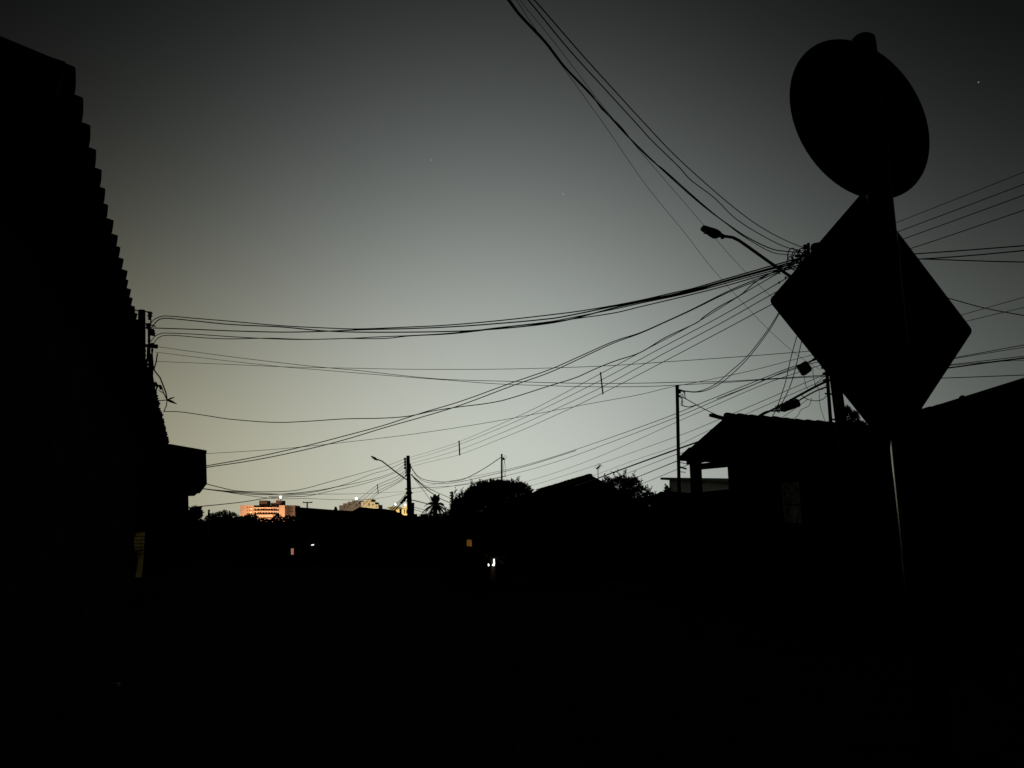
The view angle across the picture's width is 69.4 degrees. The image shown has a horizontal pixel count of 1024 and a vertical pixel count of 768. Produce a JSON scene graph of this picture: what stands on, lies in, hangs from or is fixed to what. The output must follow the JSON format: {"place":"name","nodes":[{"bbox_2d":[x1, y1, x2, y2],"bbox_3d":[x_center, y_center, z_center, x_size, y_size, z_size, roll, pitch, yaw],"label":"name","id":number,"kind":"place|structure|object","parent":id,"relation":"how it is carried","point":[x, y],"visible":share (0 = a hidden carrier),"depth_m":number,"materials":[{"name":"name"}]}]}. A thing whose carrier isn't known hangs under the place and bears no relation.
{"place":"outdoors","nodes":[
{"label":"outdoors","id":0,"kind":"place"},
{"bbox_2d":[0,566,530,767],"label":"pavement","id":1,"kind":"structure","parent":0,"point":[294,667],"depth_m":6.63,"materials":[{"name":"asphalt"}]},
{"bbox_2d":[183,564,441,565],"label":"cross street","id":2,"kind":"structure","parent":0,"point":[305,564],"depth_m":67.44,"materials":[{"name":"asphalt"}]},
{"bbox_2d":[206,355,810,453],"bbox_3d":[-0.792,0.566,16.960,14.972,1.612,0.025,-4,-12,17],"label":"overhead cable","id":3,"kind":"object","parent":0,"point":[517,417],"visible":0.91,"depth_m":16.58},
{"bbox_2d":[0,0,1023,519],"label":"sky","id":4,"kind":"structure","parent":0,"point":[305,163],"materials":[{"name":"grey"}]},
{"bbox_2d":[129,552,905,611],"bbox_3d":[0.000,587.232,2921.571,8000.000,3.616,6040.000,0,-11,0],"label":"ground","id":5,"kind":"structure","parent":0,"point":[147,589],"depth_m":31.11,"materials":[{"name":"soil"}]},
{"bbox_2d":[0,36,168,745],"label":"corner house","id":6,"kind":"structure","parent":5,"relation":"on","point":[82,423],"depth_m":5.58,"materials":[{"name":"paint"}]},
{"bbox_2d":[134,532,144,576],"bbox_3d":[-7.587,3.464,15.043,0.323,0.899,0.180,0,-11,0],"label":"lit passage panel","id":7,"kind":"object","parent":6,"relation":"attached to","point":[139,543],"visible":0.98,"depth_m":15.02,"materials":[{"name":"brown"}]},
{"bbox_2d":[134,309,176,410],"bbox_3d":[-10.807,1.730,21.912,1.687,8.294,0.500,-2,-12,11],"label":"utility pole","id":8,"kind":"object","parent":5,"relation":"on","point":[143,324],"visible":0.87,"depth_m":22.39,"materials":[{"name":"concrete"}]},
{"bbox_2d":[151,266,795,340],"bbox_3d":[-2.621,-1.690,18.668,18.802,1.207,0.078,-5,-12,25],"label":"overhead cable","id":9,"kind":"object","parent":8,"relation":"attached to","point":[487,328],"visible":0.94,"depth_m":17.62,"materials":[{"name":"rubber"}]},
{"bbox_2d":[134,442,206,579],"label":"neighbour house","id":10,"kind":"structure","parent":5,"relation":"on","point":[175,476],"depth_m":16.97,"materials":[{"name":"paint"}]},
{"bbox_2d":[189,504,204,577],"bbox_3d":[-14.400,7.126,33.244,1.048,3.451,0.700,0,-11,0],"label":"tree","id":11,"kind":"object","parent":5,"relation":"on","point":[195,516],"visible":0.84,"depth_m":33.32,"materials":[{"name":"black plant"}]},
{"bbox_2d":[204,510,209,573],"bbox_3d":[-16.128,8.328,39.127,0.175,3.334,0.115,0,-11,0],"label":"service pole","id":12,"kind":"object","parent":5,"relation":"on","point":[206,551],"visible":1,"depth_m":39.08,"materials":[{"name":"metal"}]},
{"bbox_2d":[204,509,243,562],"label":"tree","id":13,"kind":"object","parent":5,"relation":"on","point":[218,519],"visible":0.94,"depth_m":88.14,"materials":[{"name":"black plant"}]},
{"bbox_2d":[189,521,294,551],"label":"boundary wall","id":14,"kind":"structure","parent":5,"relation":"on","point":[214,542],"depth_m":146.69,"materials":[{"name":"paint"}]},
{"bbox_2d":[235,513,269,552],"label":"tree","id":15,"kind":"object","parent":5,"relation":"on","point":[249,518],"visible":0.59,"depth_m":137.18,"materials":[{"name":"black plant"}]},
{"bbox_2d":[240,498,299,520],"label":"orange lit building","id":16,"kind":"structure","parent":5,"relation":"on","point":[266,509],"depth_m":396.19,"materials":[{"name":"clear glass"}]},
{"bbox_2d":[253,526,302,563],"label":"house","id":17,"kind":"structure","parent":5,"relation":"on","point":[278,545],"depth_m":68.44,"materials":[{"name":"paint"}]},
{"bbox_2d":[267,513,295,525],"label":"tree","id":18,"kind":"object","parent":5,"relation":"on","point":[285,520],"visible":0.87,"depth_m":137.32,"materials":[{"name":"black plant"}]},
{"bbox_2d":[295,507,376,563],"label":"long dark house","id":19,"kind":"structure","parent":5,"relation":"on","point":[335,536],"depth_m":70.83,"materials":[{"name":"ceramic"}]},
{"bbox_2d":[339,499,382,510],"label":"cream stepped building","id":20,"kind":"structure","parent":5,"relation":"on","point":[365,503],"depth_m":447.91,"materials":[{"name":"beige concrete"}]},
{"bbox_2d":[356,508,420,563],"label":"hipped house","id":21,"kind":"structure","parent":5,"relation":"on","point":[391,538],"depth_m":71.95,"materials":[{"name":"ceramic"}]},
{"bbox_2d":[387,505,406,514],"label":"yellow lit building","id":22,"kind":"structure","parent":5,"relation":"on","point":[404,510],"depth_m":295.67,"materials":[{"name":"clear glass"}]},
{"bbox_2d":[400,455,412,565],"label":"utility pole","id":23,"kind":"object","parent":5,"relation":"on","point":[408,493],"visible":0.94,"depth_m":64.02,"materials":[{"name":"concrete"}]},
{"bbox_2d":[195,468,403,506],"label":"overhead cable","id":24,"kind":"object","parent":23,"relation":"attached to","point":[280,497],"visible":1,"depth_m":31.28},
{"bbox_2d":[204,465,403,494],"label":"overhead cable","id":25,"kind":"object","parent":23,"relation":"attached to","point":[298,493],"visible":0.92,"depth_m":32.91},
{"bbox_2d":[205,462,403,494],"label":"overhead cable","id":26,"kind":"object","parent":23,"relation":"attached to","point":[292,493],"visible":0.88,"depth_m":32.67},
{"bbox_2d":[207,459,403,491],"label":"overhead cable","id":27,"kind":"object","parent":23,"relation":"attached to","point":[287,491],"visible":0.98,"depth_m":30.63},
{"bbox_2d":[227,492,403,499],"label":"overhead cable","id":28,"kind":"object","parent":23,"relation":"attached to","point":[305,498],"visible":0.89,"depth_m":34.98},
{"bbox_2d":[269,491,405,496],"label":"overhead cable","id":29,"kind":"object","parent":23,"relation":"attached to","point":[311,494],"visible":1,"depth_m":28.65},
{"bbox_2d":[371,456,407,480],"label":"street lamp","id":30,"kind":"object","parent":23,"relation":"attached to","point":[375,458],"visible":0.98,"depth_m":63.19,"materials":[{"name":"metal"}]},
{"bbox_2d":[412,475,447,501],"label":"overhead cable","id":31,"kind":"object","parent":23,"relation":"attached to","point":[427,489],"visible":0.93,"depth_m":74.59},
{"bbox_2d":[411,457,500,481],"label":"overhead cable","id":32,"kind":"object","parent":23,"relation":"attached to","point":[461,479],"visible":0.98,"depth_m":52.28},
{"bbox_2d":[423,476,504,487],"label":"overhead cable","id":33,"kind":"object","parent":23,"relation":"attached to","point":[456,485],"visible":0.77,"depth_m":62.20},
{"bbox_2d":[413,450,575,483],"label":"overhead cable","id":34,"kind":"object","parent":23,"relation":"attached to","point":[497,473],"visible":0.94,"depth_m":48.06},
{"bbox_2d":[407,304,771,467],"bbox_3d":[-1.517,2.843,39.719,0.117,1.026,53.316,3,-12,-17],"label":"power line","id":35,"kind":"object","parent":23,"relation":"attached to","point":[631,378],"visible":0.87,"depth_m":21.86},
{"bbox_2d":[406,291,776,464],"bbox_3d":[-1.611,2.606,39.767,0.106,1.102,53.266,3,-12,-16],"label":"power line","id":36,"kind":"object","parent":23,"relation":"attached to","point":[634,369],"visible":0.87,"depth_m":21.38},
{"bbox_2d":[409,266,789,457],"bbox_3d":[-1.749,2.178,39.854,0.103,1.293,53.192,3,-12,-16],"label":"power line","id":37,"kind":"object","parent":23,"relation":"attached to","point":[630,357],"visible":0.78,"depth_m":22.00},
{"bbox_2d":[412,277,788,459],"bbox_3d":[-1.698,2.377,39.811,0.086,1.196,53.223,3,-12,-16],"label":"power line","id":38,"kind":"object","parent":23,"relation":"attached to","point":[643,357],"visible":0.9,"depth_m":20.39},
{"bbox_2d":[413,364,798,488],"bbox_3d":[-1.209,4.524,39.579,0.064,0.707,52.806,3,-12,-16],"label":"overhead cable","id":39,"kind":"object","parent":23,"relation":"attached to","point":[649,423],"visible":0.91,"depth_m":21.33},
{"bbox_2d":[413,362,817,492],"bbox_3d":[-1.193,4.767,39.535,0.082,0.724,52.802,3,-12,-16],"label":"overhead cable","id":40,"kind":"object","parent":23,"relation":"attached to","point":[641,430],"visible":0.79,"depth_m":22.01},
{"bbox_2d":[414,514,448,563],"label":"boundary wall","id":41,"kind":"structure","parent":5,"relation":"on","point":[431,539],"depth_m":78.29,"materials":[{"name":"paint"}]},
{"bbox_2d":[421,494,446,515],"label":"palm tree","id":42,"kind":"object","parent":5,"relation":"on","point":[435,501],"visible":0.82,"depth_m":86.67,"materials":[{"name":"black plant"}]},
{"bbox_2d":[419,512,448,515],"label":"tree","id":43,"kind":"object","parent":5,"relation":"on","point":[438,514],"visible":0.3,"depth_m":90.45,"materials":[{"name":"black plant"}]},
{"bbox_2d":[327,565,563,767],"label":"kerb","id":44,"kind":"structure","parent":5,"relation":"on","point":[530,751],"depth_m":6.29,"materials":[{"name":"concrete"}]},
{"bbox_2d":[444,476,547,580],"bbox_3d":[-0.634,5.816,29.425,4.173,4.306,2.080,0,-11,0],"label":"rounded tree","id":45,"kind":"object","parent":5,"relation":"on","point":[490,512],"visible":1,"depth_m":29.17,"materials":[{"name":"black plant"}]},
{"bbox_2d":[442,520,549,572],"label":"house","id":46,"kind":"structure","parent":5,"relation":"on","point":[459,554],"depth_m":31.68,"materials":[{"name":"paint"}]},
{"bbox_2d":[467,539,471,546],"bbox_3d":[-1.826,6.792,31.663,0.208,0.321,0.060,0,-11,0],"label":"window","id":47,"kind":"structure","parent":46,"relation":"in","point":[469,542],"depth_m":31.63,"materials":[{"name":"orange"}]},
{"bbox_2d":[501,454,505,479],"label":"service pole","id":48,"kind":"object","parent":5,"relation":"on","point":[502,458],"visible":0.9,"depth_m":45.87,"materials":[{"name":"concrete"}]},
{"bbox_2d":[530,474,651,574],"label":"gabled house","id":49,"kind":"structure","parent":5,"relation":"on","point":[598,527],"depth_m":38.35,"materials":[{"name":"ceramic"}]},
{"bbox_2d":[526,365,820,481],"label":"overhead cable","id":50,"kind":"object","parent":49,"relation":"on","point":[686,417],"visible":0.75,"depth_m":20.13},
{"bbox_2d":[566,380,822,484],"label":"overhead cable","id":51,"kind":"object","parent":49,"relation":"attached to","point":[708,430],"visible":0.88,"depth_m":20.80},
{"bbox_2d":[602,469,655,507],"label":"bushy tree","id":52,"kind":"object","parent":5,"relation":"on","point":[636,492],"visible":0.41,"depth_m":41.48,"materials":[{"name":"black plant"}]},
{"bbox_2d":[634,485,671,529],"bbox_3d":[4.196,4.546,21.527,1.274,3.250,0.542,0,-11,0],"label":"tree","id":53,"kind":"object","parent":5,"relation":"on","point":[640,502],"visible":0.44,"depth_m":21.69,"materials":[{"name":"black plant"}]},
{"bbox_2d":[652,489,729,587],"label":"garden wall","id":54,"kind":"structure","parent":5,"relation":"on","point":[665,563],"depth_m":20.59,"materials":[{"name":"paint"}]},
{"bbox_2d":[660,477,728,492],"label":"flat roof house","id":55,"kind":"structure","parent":5,"relation":"on","point":[711,484],"depth_m":29.09,"materials":[{"name":"concrete"}]},
{"bbox_2d":[410,565,1023,669],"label":"kerb","id":56,"kind":"structure","parent":5,"relation":"on","point":[999,658],"depth_m":11.98,"materials":[{"name":"concrete"}]},
{"bbox_2d":[680,412,905,608],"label":"porch house","id":57,"kind":"structure","parent":5,"relation":"on","point":[778,530],"depth_m":15.86,"materials":[{"name":"ceramic"}]},
{"bbox_2d":[614,461,676,486],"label":"overhead cable","id":58,"kind":"object","parent":57,"relation":"attached to","point":[649,472],"visible":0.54,"depth_m":27.78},
{"bbox_2d":[609,452,682,480],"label":"overhead cable","id":59,"kind":"object","parent":57,"relation":"attached to","point":[647,465],"visible":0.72,"depth_m":27.33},
{"bbox_2d":[576,379,829,485],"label":"trunk cable","id":60,"kind":"object","parent":57,"relation":"attached to","point":[806,391],"visible":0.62,"depth_m":22.08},
{"bbox_2d":[750,387,825,420],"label":"trunk cable","id":61,"kind":"object","parent":57,"relation":"attached to","point":[799,400],"visible":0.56,"depth_m":16.19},
{"bbox_2d":[781,482,801,524],"bbox_3d":[5.827,2.483,15.386,0.052,0.860,0.540,5,-12,-25],"label":"window","id":62,"kind":"structure","parent":57,"relation":"in","point":[791,505],"depth_m":15.40,"materials":[{"name":"grey"}]},
{"bbox_2d":[778,242,873,611],"bbox_3d":[5.905,0.826,13.901,1.432,7.538,0.440,5,-12,-23],"label":"utility pole","id":63,"kind":"object","parent":5,"relation":"on","point":[863,589],"visible":0.61,"depth_m":13.80,"materials":[{"name":"concrete"}]},
{"bbox_2d":[154,268,795,342],"bbox_3d":[-2.581,-1.644,18.654,18.720,1.153,0.090,-5,-12,25],"label":"overhead cable","id":64,"kind":"object","parent":63,"relation":"attached to","point":[504,327],"visible":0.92,"depth_m":16.83,"materials":[{"name":"rubber"}]},
{"bbox_2d":[151,262,799,332],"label":"overhead cable","id":65,"kind":"object","parent":63,"relation":"attached to","point":[480,329],"visible":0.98,"depth_m":17.58,"materials":[{"name":"rubber"}]},
{"bbox_2d":[151,257,800,328],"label":"overhead cable","id":66,"kind":"object","parent":63,"relation":"attached to","point":[494,320],"visible":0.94,"depth_m":17.44,"materials":[{"name":"rubber"}]},
{"bbox_2d":[153,259,802,332],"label":"overhead cable","id":67,"kind":"object","parent":63,"relation":"attached to","point":[479,324],"visible":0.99,"depth_m":17.74,"materials":[{"name":"rubber"}]},
{"bbox_2d":[163,258,800,422],"bbox_3d":[-2.317,-0.482,18.498,18.178,2.585,0.127,-5,-13,26],"label":"overhead cable","id":68,"kind":"object","parent":63,"relation":"attached to","point":[500,400],"visible":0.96,"depth_m":17.24,"materials":[{"name":"rubber"}]},
{"bbox_2d":[155,351,808,369],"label":"overhead cable","id":69,"kind":"object","parent":63,"relation":"attached to","point":[519,368],"visible":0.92,"depth_m":17.59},
{"bbox_2d":[778,336,796,403],"bbox_3d":[5.633,-0.779,14.738,0.916,2.442,0.034,-10,-15,42],"label":"drop wire","id":70,"kind":"object","parent":69,"relation":"hanging from","point":[787,371],"visible":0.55,"depth_m":14.75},
{"bbox_2d":[157,352,823,386],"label":"overhead cable","id":71,"kind":"object","parent":63,"relation":"attached to","point":[508,384],"visible":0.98,"depth_m":17.16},
{"bbox_2d":[161,347,821,383],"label":"overhead cable","id":72,"kind":"object","parent":63,"relation":"attached to","point":[513,381],"visible":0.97,"depth_m":16.95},
{"bbox_2d":[201,264,798,468],"bbox_3d":[-0.652,-0.244,15.848,13.269,3.847,0.035,-3,-12,13],"label":"overhead cable","id":73,"kind":"object","parent":63,"relation":"attached to","point":[506,387],"visible":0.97,"depth_m":15.65,"materials":[{"name":"rubber"}]},
{"bbox_2d":[774,397,800,412],"bbox_3d":[5.352,0.409,14.388,0.499,0.280,0.170,-8,-14,36],"label":"splice closure","id":74,"kind":"object","parent":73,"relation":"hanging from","point":[792,404],"visible":1,"depth_m":14.31,"materials":[{"name":"black plastic"}]},
{"bbox_2d":[201,260,802,466],"bbox_3d":[-0.651,-0.288,15.857,13.276,3.864,0.033,-3,-12,13],"label":"overhead cable","id":75,"kind":"object","parent":63,"relation":"attached to","point":[497,387],"visible":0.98,"depth_m":15.70,"materials":[{"name":"rubber"}]},
{"bbox_2d":[520,1,764,290],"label":"overhead cable","id":76,"kind":"object","parent":63,"relation":"attached to","point":[633,143],"visible":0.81,"depth_m":10.18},
{"bbox_2d":[507,0,806,255],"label":"overhead cable","id":77,"kind":"object","parent":63,"relation":"attached to","point":[532,29],"visible":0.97,"depth_m":9.74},
{"bbox_2d":[528,0,810,251],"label":"overhead cable","id":78,"kind":"object","parent":63,"relation":"attached to","point":[644,132],"visible":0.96,"depth_m":10.04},
{"bbox_2d":[534,0,811,249],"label":"overhead cable","id":79,"kind":"object","parent":63,"relation":"attached to","point":[648,127],"visible":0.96,"depth_m":9.98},
{"bbox_2d":[700,225,789,276],"bbox_3d":[4.560,-2.462,14.112,2.252,0.814,0.244,5,-12,-24],"label":"street lamp","id":80,"kind":"object","parent":63,"relation":"attached to","point":[715,233],"visible":0.91,"depth_m":14.04,"materials":[{"name":"metal"}]},
{"bbox_2d":[717,361,811,398],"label":"overhead cable","id":81,"kind":"object","parent":63,"relation":"attached to","point":[759,382],"visible":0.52,"depth_m":15.50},
{"bbox_2d":[771,342,801,418],"bbox_3d":[5.621,-0.600,14.731,1.070,2.530,0.084,-8,-14,34],"label":"drop wire","id":82,"kind":"object","parent":63,"relation":"attached to","point":[792,378],"visible":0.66,"depth_m":14.70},
{"bbox_2d":[896,172,1023,222],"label":"overhead cable","id":83,"kind":"object","parent":63,"relation":"attached to","point":[960,197],"visible":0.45,"depth_m":13.04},
{"bbox_2d":[898,184,1023,231],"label":"overhead cable","id":84,"kind":"object","parent":63,"relation":"attached to","point":[961,207],"visible":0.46,"depth_m":12.98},
{"bbox_2d":[903,195,1023,238],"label":"overhead cable","id":85,"kind":"object","parent":63,"relation":"attached to","point":[964,216],"visible":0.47,"depth_m":12.92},
{"bbox_2d":[911,210,1023,248],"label":"overhead cable","id":86,"kind":"object","parent":63,"relation":"attached to","point":[972,227],"visible":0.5,"depth_m":12.79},
{"bbox_2d":[914,245,1023,253],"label":"overhead cable","id":87,"kind":"object","parent":63,"relation":"attached to","point":[970,249],"visible":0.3,"depth_m":12.69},
{"bbox_2d":[918,258,1023,262],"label":"overhead cable","id":88,"kind":"object","parent":63,"relation":"attached to","point":[972,260],"visible":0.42,"depth_m":12.60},
{"bbox_2d":[919,250,1023,259],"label":"overhead cable","id":89,"kind":"object","parent":63,"relation":"attached to","point":[974,255],"visible":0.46,"depth_m":12.61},
{"bbox_2d":[941,375,1022,378],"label":"overhead cable","id":90,"kind":"object","parent":63,"relation":"attached to","point":[984,376],"visible":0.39,"depth_m":12.18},
{"bbox_2d":[948,357,1023,368],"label":"overhead cable","id":91,"kind":"object","parent":63,"relation":"attached to","point":[986,362],"visible":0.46,"depth_m":12.22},
{"bbox_2d":[949,298,1023,315],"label":"overhead cable","id":92,"kind":"object","parent":63,"relation":"attached to","point":[986,308],"visible":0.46,"depth_m":12.36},
{"bbox_2d":[950,360,1023,365],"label":"overhead cable","id":93,"kind":"object","parent":63,"relation":"attached to","point":[983,362],"visible":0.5,"depth_m":12.24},
{"bbox_2d":[951,356,1023,364],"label":"overhead cable","id":94,"kind":"object","parent":63,"relation":"attached to","point":[988,360],"visible":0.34,"depth_m":12.20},
{"bbox_2d":[955,345,1022,357],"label":"overhead cable","id":95,"kind":"object","parent":63,"relation":"attached to","point":[989,351],"visible":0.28,"depth_m":12.22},
{"bbox_2d":[955,347,1023,358],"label":"overhead cable","id":96,"kind":"object","parent":63,"relation":"attached to","point":[989,352],"visible":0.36,"depth_m":12.20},
{"bbox_2d":[962,297,1023,314],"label":"overhead cable","id":97,"kind":"object","parent":63,"relation":"attached to","point":[994,305],"visible":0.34,"depth_m":12.29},
{"bbox_2d":[966,307,1023,321],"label":"overhead cable","id":98,"kind":"object","parent":63,"relation":"attached to","point":[994,314],"visible":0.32,"depth_m":12.26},
{"bbox_3d":[5.845,-0.481,14.271,0.102,0.088,0.056,0,-11,0],"label":"wire clamp","id":99,"kind":"object","parent":63,"relation":"attached to","visible":0},
{"bbox_2d":[796,359,812,375],"bbox_3d":[5.663,-0.336,14.242,0.412,0.342,0.100,0,-11,0],"label":"terminal box","id":100,"kind":"object","parent":99,"relation":"hanging from","point":[804,368],"visible":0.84,"depth_m":14.19,"materials":[{"name":"black plastic"}]},
{"bbox_2d":[516,0,819,369],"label":"overhead cable","id":101,"kind":"object","parent":100,"relation":"attached to","point":[655,197],"visible":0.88,"depth_m":10.56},
{"bbox_2d":[845,404,867,510],"bbox_3d":[7.208,2.588,15.288,0.629,4.418,0.436,0,-11,0],"label":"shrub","id":102,"kind":"object","parent":5,"relation":"on","point":[857,426],"visible":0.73,"depth_m":15.53,"materials":[{"name":"black plant"}]},
{"bbox_2d":[771,32,971,767],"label":"road sign","id":103,"kind":"object","parent":5,"relation":"on","point":[869,313],"visible":1,"depth_m":1.98,"materials":[{"name":"metal"}]},
{"bbox_2d":[917,378,1023,632],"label":"roadside house","id":104,"kind":"structure","parent":5,"relation":"on","point":[972,450],"depth_m":11.52,"materials":[{"name":"brown wood"}]},
{"bbox_2d":[532,377,818,485],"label":"overhead cable","id":105,"kind":"object","parent":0,"point":[697,428],"visible":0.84,"depth_m":20.52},
{"bbox_2d":[332,566,1023,767],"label":"road","id":106,"kind":"structure","parent":0,"point":[565,677],"depth_m":7.74,"materials":[{"name":"asphalt"}]},
{"bbox_2d":[411,503,413,567],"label":"service pole","id":107,"kind":"object","parent":106,"relation":"on","point":[412,535],"visible":1,"depth_m":56.75,"materials":[{"name":"metal"}]},
{"bbox_2d":[675,385,698,611],"bbox_3d":[3.589,2.308,15.278,0.562,4.564,0.748,0,-11,0],"label":"service pole","id":108,"kind":"object","parent":106,"relation":"on","point":[677,390],"visible":1,"depth_m":15.04,"materials":[{"name":"metal"}]},
{"bbox_2d":[679,395,718,415],"bbox_3d":[4.145,0.491,16.270,0.023,0.215,2.167,-9,-14,37],"label":"drop wire","id":109,"kind":"object","parent":108,"relation":"attached to","point":[699,406],"visible":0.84,"depth_m":16.28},
{"bbox_2d":[680,314,778,392],"bbox_3d":[4.674,-0.947,14.965,2.724,2.100,0.109,-6,-13,28],"label":"drop wire","id":110,"kind":"object","parent":108,"relation":"attached to","point":[740,366],"visible":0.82,"depth_m":14.94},
{"bbox_2d":[680,313,778,391],"bbox_3d":[4.700,-0.981,15.123,2.690,2.167,0.099,-6,-13,26],"label":"drop wire","id":111,"kind":"object","parent":108,"relation":"attached to","point":[740,362],"visible":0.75,"depth_m":15.07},
{"bbox_2d":[417,565,1023,654],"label":"pavement","id":112,"kind":"structure","parent":0,"point":[896,621],"depth_m":12.96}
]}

